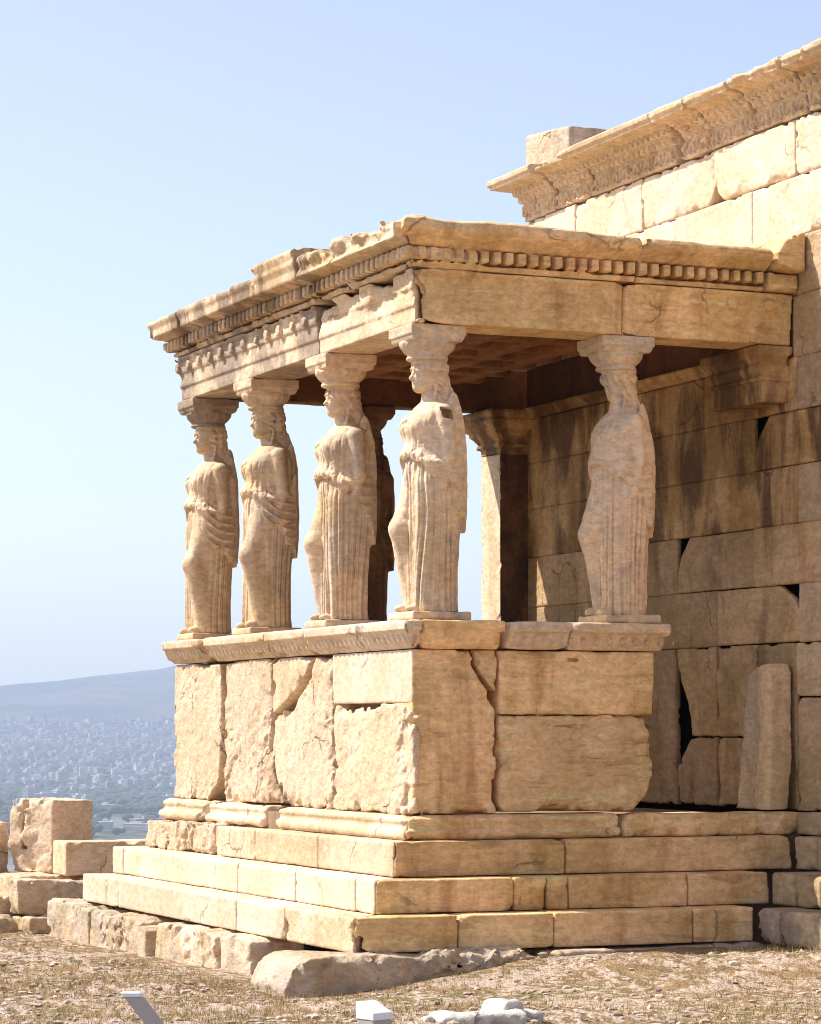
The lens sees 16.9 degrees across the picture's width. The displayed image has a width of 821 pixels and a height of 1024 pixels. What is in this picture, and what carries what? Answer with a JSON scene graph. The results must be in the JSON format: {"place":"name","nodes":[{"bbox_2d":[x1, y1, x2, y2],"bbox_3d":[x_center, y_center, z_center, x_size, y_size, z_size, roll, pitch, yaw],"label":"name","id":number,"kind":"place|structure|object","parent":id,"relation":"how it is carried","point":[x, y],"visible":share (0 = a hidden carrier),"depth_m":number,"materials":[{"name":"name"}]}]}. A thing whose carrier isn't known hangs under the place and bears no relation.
{"place":"outdoors","nodes":[
{"label":"outdoors","id":0,"kind":"place"},
{"bbox_2d":[5,756,170,871],"bbox_3d":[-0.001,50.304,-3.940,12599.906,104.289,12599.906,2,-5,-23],"label":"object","id":1,"kind":"structure","parent":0,"point":[105,834],"depth_m":2657.38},
{"bbox_2d":[0,769,6,777],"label":"distant building","id":2,"kind":"structure","parent":1,"relation":"on","point":[3,772],"depth_m":4691.67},
{"bbox_2d":[2,782,8,789],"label":"distant building","id":3,"kind":"structure","parent":1,"relation":"on","point":[5,785],"depth_m":4324.35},
{"bbox_2d":[0,793,12,805],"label":"distant building","id":4,"kind":"structure","parent":1,"relation":"on","point":[3,795],"depth_m":3645.49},
{"bbox_2d":[4,800,14,805],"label":"distant building","id":5,"kind":"structure","parent":1,"relation":"on","point":[8,802],"depth_m":3355.86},
{"bbox_2d":[6,775,18,782],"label":"distant building","id":6,"kind":"structure","parent":1,"relation":"on","point":[13,778],"depth_m":4518.97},
{"bbox_2d":[10,781,15,786],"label":"distant building","id":7,"kind":"structure","parent":1,"relation":"on","point":[12,783],"depth_m":4404.97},
{"bbox_2d":[19,772,27,777],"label":"distant building","id":8,"kind":"structure","parent":1,"relation":"on","point":[22,774],"depth_m":4550.31,"materials":[{"name":"white"}]},
{"bbox_2d":[19,777,29,782],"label":"distant building","id":9,"kind":"structure","parent":1,"relation":"on","point":[22,779],"depth_m":4525.09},
{"bbox_2d":[23,768,31,779],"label":"distant building","id":10,"kind":"structure","parent":1,"relation":"on","point":[28,771],"depth_m":4640.40,"materials":[{"name":"white concrete"}]},
{"bbox_2d":[22,785,34,797],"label":"distant building","id":11,"kind":"structure","parent":1,"relation":"on","point":[28,791],"depth_m":3745.53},
{"bbox_2d":[24,780,35,784],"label":"distant building","id":12,"kind":"structure","parent":1,"relation":"on","point":[28,781],"depth_m":4471.26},
{"bbox_2d":[31,784,39,790],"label":"distant building","id":13,"kind":"structure","parent":1,"relation":"on","point":[36,786],"depth_m":4300.72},
{"bbox_2d":[39,765,48,774],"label":"distant building","id":14,"kind":"structure","parent":1,"relation":"on","point":[44,769],"depth_m":4918.45,"materials":[{"name":"white concrete"}]},
{"bbox_2d":[40,779,49,786],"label":"distant building","id":15,"kind":"structure","parent":1,"relation":"on","point":[45,782],"depth_m":4450.28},
{"bbox_2d":[37,787,53,790],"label":"distant building","id":16,"kind":"structure","parent":1,"relation":"on","point":[45,788],"depth_m":4302.52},
{"bbox_2d":[44,791,57,796],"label":"distant building","id":17,"kind":"structure","parent":1,"relation":"on","point":[50,794],"depth_m":3788.57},
{"bbox_2d":[51,789,64,797],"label":"distant building","id":18,"kind":"structure","parent":1,"relation":"on","point":[60,792],"depth_m":3839.46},
{"bbox_2d":[55,770,69,780],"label":"distant building","id":19,"kind":"structure","parent":1,"relation":"on","point":[61,775],"depth_m":4607.23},
{"bbox_2d":[65,765,70,775],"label":"distant building","id":20,"kind":"structure","parent":1,"relation":"on","point":[67,768],"depth_m":4862.94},
{"bbox_2d":[64,778,73,782],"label":"distant building","id":21,"kind":"structure","parent":1,"relation":"on","point":[67,780],"depth_m":4503.10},
{"bbox_2d":[65,782,77,787],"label":"distant building","id":22,"kind":"structure","parent":1,"relation":"on","point":[69,784],"depth_m":4335.81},
{"bbox_2d":[70,785,76,791],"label":"distant building","id":23,"kind":"structure","parent":1,"relation":"on","point":[73,788],"depth_m":4306.69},
{"bbox_2d":[70,776,84,781],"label":"distant building","id":24,"kind":"structure","parent":1,"relation":"on","point":[77,778],"depth_m":4674.38,"materials":[{"name":"white"}]},
{"bbox_2d":[72,793,83,798],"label":"distant building","id":25,"kind":"structure","parent":1,"relation":"on","point":[78,795],"depth_m":3764.15,"materials":[{"name":"white"}]},
{"bbox_2d":[79,766,87,776],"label":"distant building","id":26,"kind":"structure","parent":1,"relation":"on","point":[83,771],"depth_m":4796.96,"materials":[{"name":"white concrete"}]},
{"bbox_2d":[79,784,89,789],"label":"distant building","id":27,"kind":"structure","parent":1,"relation":"on","point":[84,786],"depth_m":4316.09,"materials":[{"name":"white"}]},
{"bbox_2d":[81,794,91,798],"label":"distant building","id":28,"kind":"structure","parent":1,"relation":"on","point":[86,796],"depth_m":3698.73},
{"bbox_2d":[87,767,93,772],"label":"distant building","id":29,"kind":"structure","parent":1,"relation":"on","point":[90,770],"depth_m":4887.78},
{"bbox_2d":[0,716,183,840],"bbox_3d":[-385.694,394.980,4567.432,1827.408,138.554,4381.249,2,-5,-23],"label":"woods","id":30,"kind":"object","parent":1,"relation":"on","point":[129,799],"visible":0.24,"depth_m":3864.08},
{"bbox_2d":[95,766,103,773],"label":"distant building","id":31,"kind":"structure","parent":1,"relation":"on","point":[99,769],"depth_m":4907.06,"materials":[{"name":"white concrete"}]},
{"bbox_2d":[95,775,103,781],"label":"distant building","id":32,"kind":"structure","parent":1,"relation":"on","point":[98,778],"depth_m":4473.84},
{"bbox_2d":[98,819,113,828],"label":"distant building","id":33,"kind":"structure","parent":1,"relation":"on","point":[106,823],"depth_m":2764.16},
{"bbox_2d":[104,780,112,789],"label":"distant building","id":34,"kind":"structure","parent":1,"relation":"on","point":[109,784],"depth_m":4317.68,"materials":[{"name":"white"}]},
{"bbox_2d":[101,802,115,805],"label":"distant building","id":35,"kind":"structure","parent":1,"relation":"on","point":[106,803],"depth_m":3438.51,"materials":[{"name":"white"}]},
{"bbox_2d":[111,767,122,774],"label":"distant building","id":36,"kind":"structure","parent":1,"relation":"on","point":[115,769],"depth_m":4865.10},
{"bbox_2d":[114,775,119,784],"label":"distant building","id":37,"kind":"structure","parent":1,"relation":"on","point":[116,778],"depth_m":4531.00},
{"bbox_2d":[121,770,132,777],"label":"distant building","id":38,"kind":"structure","parent":1,"relation":"on","point":[128,773],"depth_m":4767.44,"materials":[{"name":"white"}]},
{"bbox_2d":[123,779,132,786],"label":"distant building","id":39,"kind":"structure","parent":1,"relation":"on","point":[127,782],"depth_m":4341.10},
{"bbox_2d":[122,821,147,829],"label":"distant building","id":40,"kind":"structure","parent":1,"relation":"on","point":[138,825],"depth_m":2787.11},
{"bbox_2d":[132,773,139,779],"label":"distant building","id":41,"kind":"structure","parent":1,"relation":"on","point":[136,775],"depth_m":4675.85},
{"bbox_2d":[134,764,145,771],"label":"distant building","id":42,"kind":"structure","parent":1,"relation":"on","point":[138,767],"depth_m":4926.16,"materials":[{"name":"white concrete"}]},
{"bbox_2d":[129,816,162,822],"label":"distant building","id":43,"kind":"structure","parent":1,"relation":"on","point":[145,819],"depth_m":2812.97,"materials":[{"name":"white"}]},
{"bbox_2d":[145,772,153,778],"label":"distant building","id":44,"kind":"structure","parent":1,"relation":"on","point":[149,775],"depth_m":4717.29,"materials":[{"name":"white"}]},
{"bbox_2d":[150,776,160,781],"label":"distant building","id":45,"kind":"structure","parent":1,"relation":"on","point":[156,778],"depth_m":4654.90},
{"bbox_2d":[160,779,167,785],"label":"distant building","id":46,"kind":"structure","parent":1,"relation":"on","point":[163,781],"depth_m":4419.16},
{"bbox_2d":[168,767,175,776],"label":"distant building","id":47,"kind":"structure","parent":1,"relation":"on","point":[172,770],"depth_m":4800.59,"materials":[{"name":"grey concrete"}]},
{"bbox_2d":[0,664,187,735],"bbox_3d":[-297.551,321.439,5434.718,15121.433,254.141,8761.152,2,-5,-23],"label":"hill","id":48,"kind":"structure","parent":0,"point":[147,696],"depth_m":7475.36,"materials":[{"name":"blue"}]},
{"bbox_2d":[0,715,176,774],"bbox_3d":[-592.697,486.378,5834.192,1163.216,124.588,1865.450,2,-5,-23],"label":"hillside city","id":49,"kind":"object","parent":48,"relation":"on","point":[109,742],"visible":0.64,"depth_m":5655.06},
{"bbox_2d":[0,929,820,1023],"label":"ground","id":50,"kind":"structure","parent":0,"point":[641,965],"depth_m":19.00,"materials":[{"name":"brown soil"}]},
{"bbox_2d":[0,820,8,872],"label":"marble block","id":51,"kind":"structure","parent":50,"relation":"on","point":[4,834],"depth_m":28.92,"materials":[{"name":"stone"}]},
{"bbox_2d":[0,914,17,932],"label":"marble block","id":52,"kind":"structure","parent":50,"relation":"on","point":[7,922],"depth_m":27.27,"materials":[{"name":"stone"}]},
{"bbox_2d":[0,892,22,915],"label":"marble block","id":53,"kind":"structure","parent":50,"relation":"on","point":[4,903],"depth_m":27.78,"materials":[{"name":"beige stone"}]},
{"bbox_2d":[12,914,50,933],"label":"marble block","id":54,"kind":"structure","parent":50,"relation":"on","point":[35,924],"depth_m":27.23,"materials":[{"name":"stone"}]},
{"bbox_2d":[7,878,82,914],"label":"marble block","id":55,"kind":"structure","parent":54,"relation":"on","point":[29,896],"depth_m":27.48,"materials":[{"name":"stone"}]},
{"bbox_2d":[53,839,145,875],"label":"marble block","id":56,"kind":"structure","parent":55,"relation":"on","point":[76,857],"depth_m":27.96,"materials":[{"name":"beige stone"}]},
{"bbox_2d":[0,871,82,892],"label":"marble block","id":57,"kind":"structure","parent":50,"relation":"on","point":[5,877],"depth_m":28.23,"materials":[{"name":"beige stone"}]},
{"bbox_2d":[8,797,92,873],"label":"marble block","id":58,"kind":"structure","parent":57,"relation":"on","point":[39,827],"depth_m":28.64,"materials":[{"name":"beige stone"}]},
{"bbox_2d":[121,991,163,1023],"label":"tilted post","id":59,"kind":"object","parent":50,"relation":"on","point":[140,1005],"visible":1,"depth_m":10.05,"materials":[{"name":"grey paint"}]},
{"bbox_2d":[356,1000,392,1023],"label":"short post","id":60,"kind":"object","parent":50,"relation":"on","point":[371,1012],"visible":1,"depth_m":9.97,"materials":[{"name":"grey paint"}]},
{"bbox_2d":[47,214,804,996],"bbox_3d":[-0.033,0.983,24.424,5.248,6.293,7.852,2,-5,-23],"label":"stone porch","id":61,"kind":"object","parent":50,"relation":"on","point":[385,804],"visible":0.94,"depth_m":22.07,"materials":[{"name":"stone"}]},
{"bbox_2d":[177,397,239,640],"bbox_3d":[-1.958,0.084,26.702,0.592,2.324,0.675,2,-5,-23],"label":"caryatid statue","id":62,"kind":"object","parent":61,"relation":"on","point":[211,509],"visible":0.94,"depth_m":26.48,"materials":[{"name":"stone"}]},
{"bbox_2d":[232,378,300,634],"bbox_3d":[-1.322,-0.032,25.228,0.593,2.324,0.677,2,-5,-23],"label":"caryatid statue","id":63,"kind":"object","parent":61,"relation":"on","point":[268,550],"visible":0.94,"depth_m":25.01,"materials":[{"name":"stone"}]},
{"bbox_2d":[303,353,379,628],"bbox_3d":[-0.585,-0.167,23.511,0.592,2.323,0.648,2,-5,-23],"label":"caryatid statue","id":64,"kind":"object","parent":61,"relation":"on","point":[339,540],"visible":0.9,"depth_m":23.33,"materials":[{"name":"stone"}]},
{"bbox_2d":[362,405,394,620],"bbox_3d":[-0.451,0.130,27.273,0.591,2.325,0.649,2,-5,-23],"label":"caryatid statue","id":65,"kind":"object","parent":61,"relation":"on","point":[381,560],"visible":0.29,"depth_m":27.08,"materials":[{"name":"stone"}]},
{"bbox_2d":[388,323,470,620],"bbox_3d":[0.145,-0.300,21.818,0.590,2.324,0.645,2,-5,-23],"label":"caryatid statue","id":66,"kind":"object","parent":61,"relation":"on","point":[427,526],"visible":0.96,"depth_m":21.63,"materials":[{"name":"stone"}]},
{"bbox_2d":[577,334,660,623],"bbox_3d":[1.680,-0.250,22.443,0.592,2.324,0.638,2,-5,-23],"label":"caryatid statue","id":67,"kind":"object","parent":61,"relation":"on","point":[615,530],"visible":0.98,"depth_m":22.25,"materials":[{"name":"stone"}]},
{"bbox_2d":[736,663,791,809],"bbox_3d":[2.940,1.857,22.867,0.322,1.201,0.552,2,-5,-23],"label":"leaning slab","id":68,"kind":"object","parent":61,"relation":"on","point":[765,764],"depth_m":22.67,"materials":[{"name":"stone"}]},
{"bbox_2d":[419,1016,434,1022],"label":"white rock","id":69,"kind":"object","parent":50,"relation":"on","point":[426,1019],"visible":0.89,"depth_m":16.06,"materials":[{"name":"white stone"}]},
{"bbox_2d":[428,1009,527,1023],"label":"white rock","id":70,"kind":"object","parent":50,"relation":"on","point":[515,1016],"visible":0.94,"depth_m":16.07,"materials":[{"name":"white stone"}]},
{"bbox_2d":[480,998,523,1010],"bbox_3d":[0.539,2.944,16.376,0.255,0.131,0.201,-4,-6,42],"label":"white rock","id":71,"kind":"object","parent":50,"relation":"on","point":[492,1004],"visible":0.49,"depth_m":16.33,"materials":[{"name":"white stone"}]},
{"bbox_2d":[524,1009,543,1022],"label":"white rock","id":72,"kind":"object","parent":50,"relation":"on","point":[534,1014],"visible":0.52,"depth_m":16.34,"materials":[{"name":"white stone"}]},
{"bbox_2d":[551,948,615,955],"bbox_3d":[1.284,3.285,20.614,0.497,0.054,0.160,3,-5,-29],"label":"edge stone","id":73,"kind":"object","parent":50,"relation":"on","point":[568,952],"visible":0.94,"depth_m":20.54,"materials":[{"name":"beige stone"}]},
{"bbox_2d":[486,38,820,949],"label":"temple","id":74,"kind":"structure","parent":50,"relation":"on","point":[734,572],"depth_m":24.07,"materials":[{"name":"stone"}]},
{"bbox_2d":[526,126,608,164],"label":"roof block","id":75,"kind":"structure","parent":74,"relation":"on","point":[545,146],"depth_m":27.67,"materials":[{"name":"stone"}]},
{"bbox_2d":[0,0,820,685],"label":"sky","id":76,"kind":"structure","parent":0,"point":[154,154],"materials":[{"name":"blue"}]}
]}

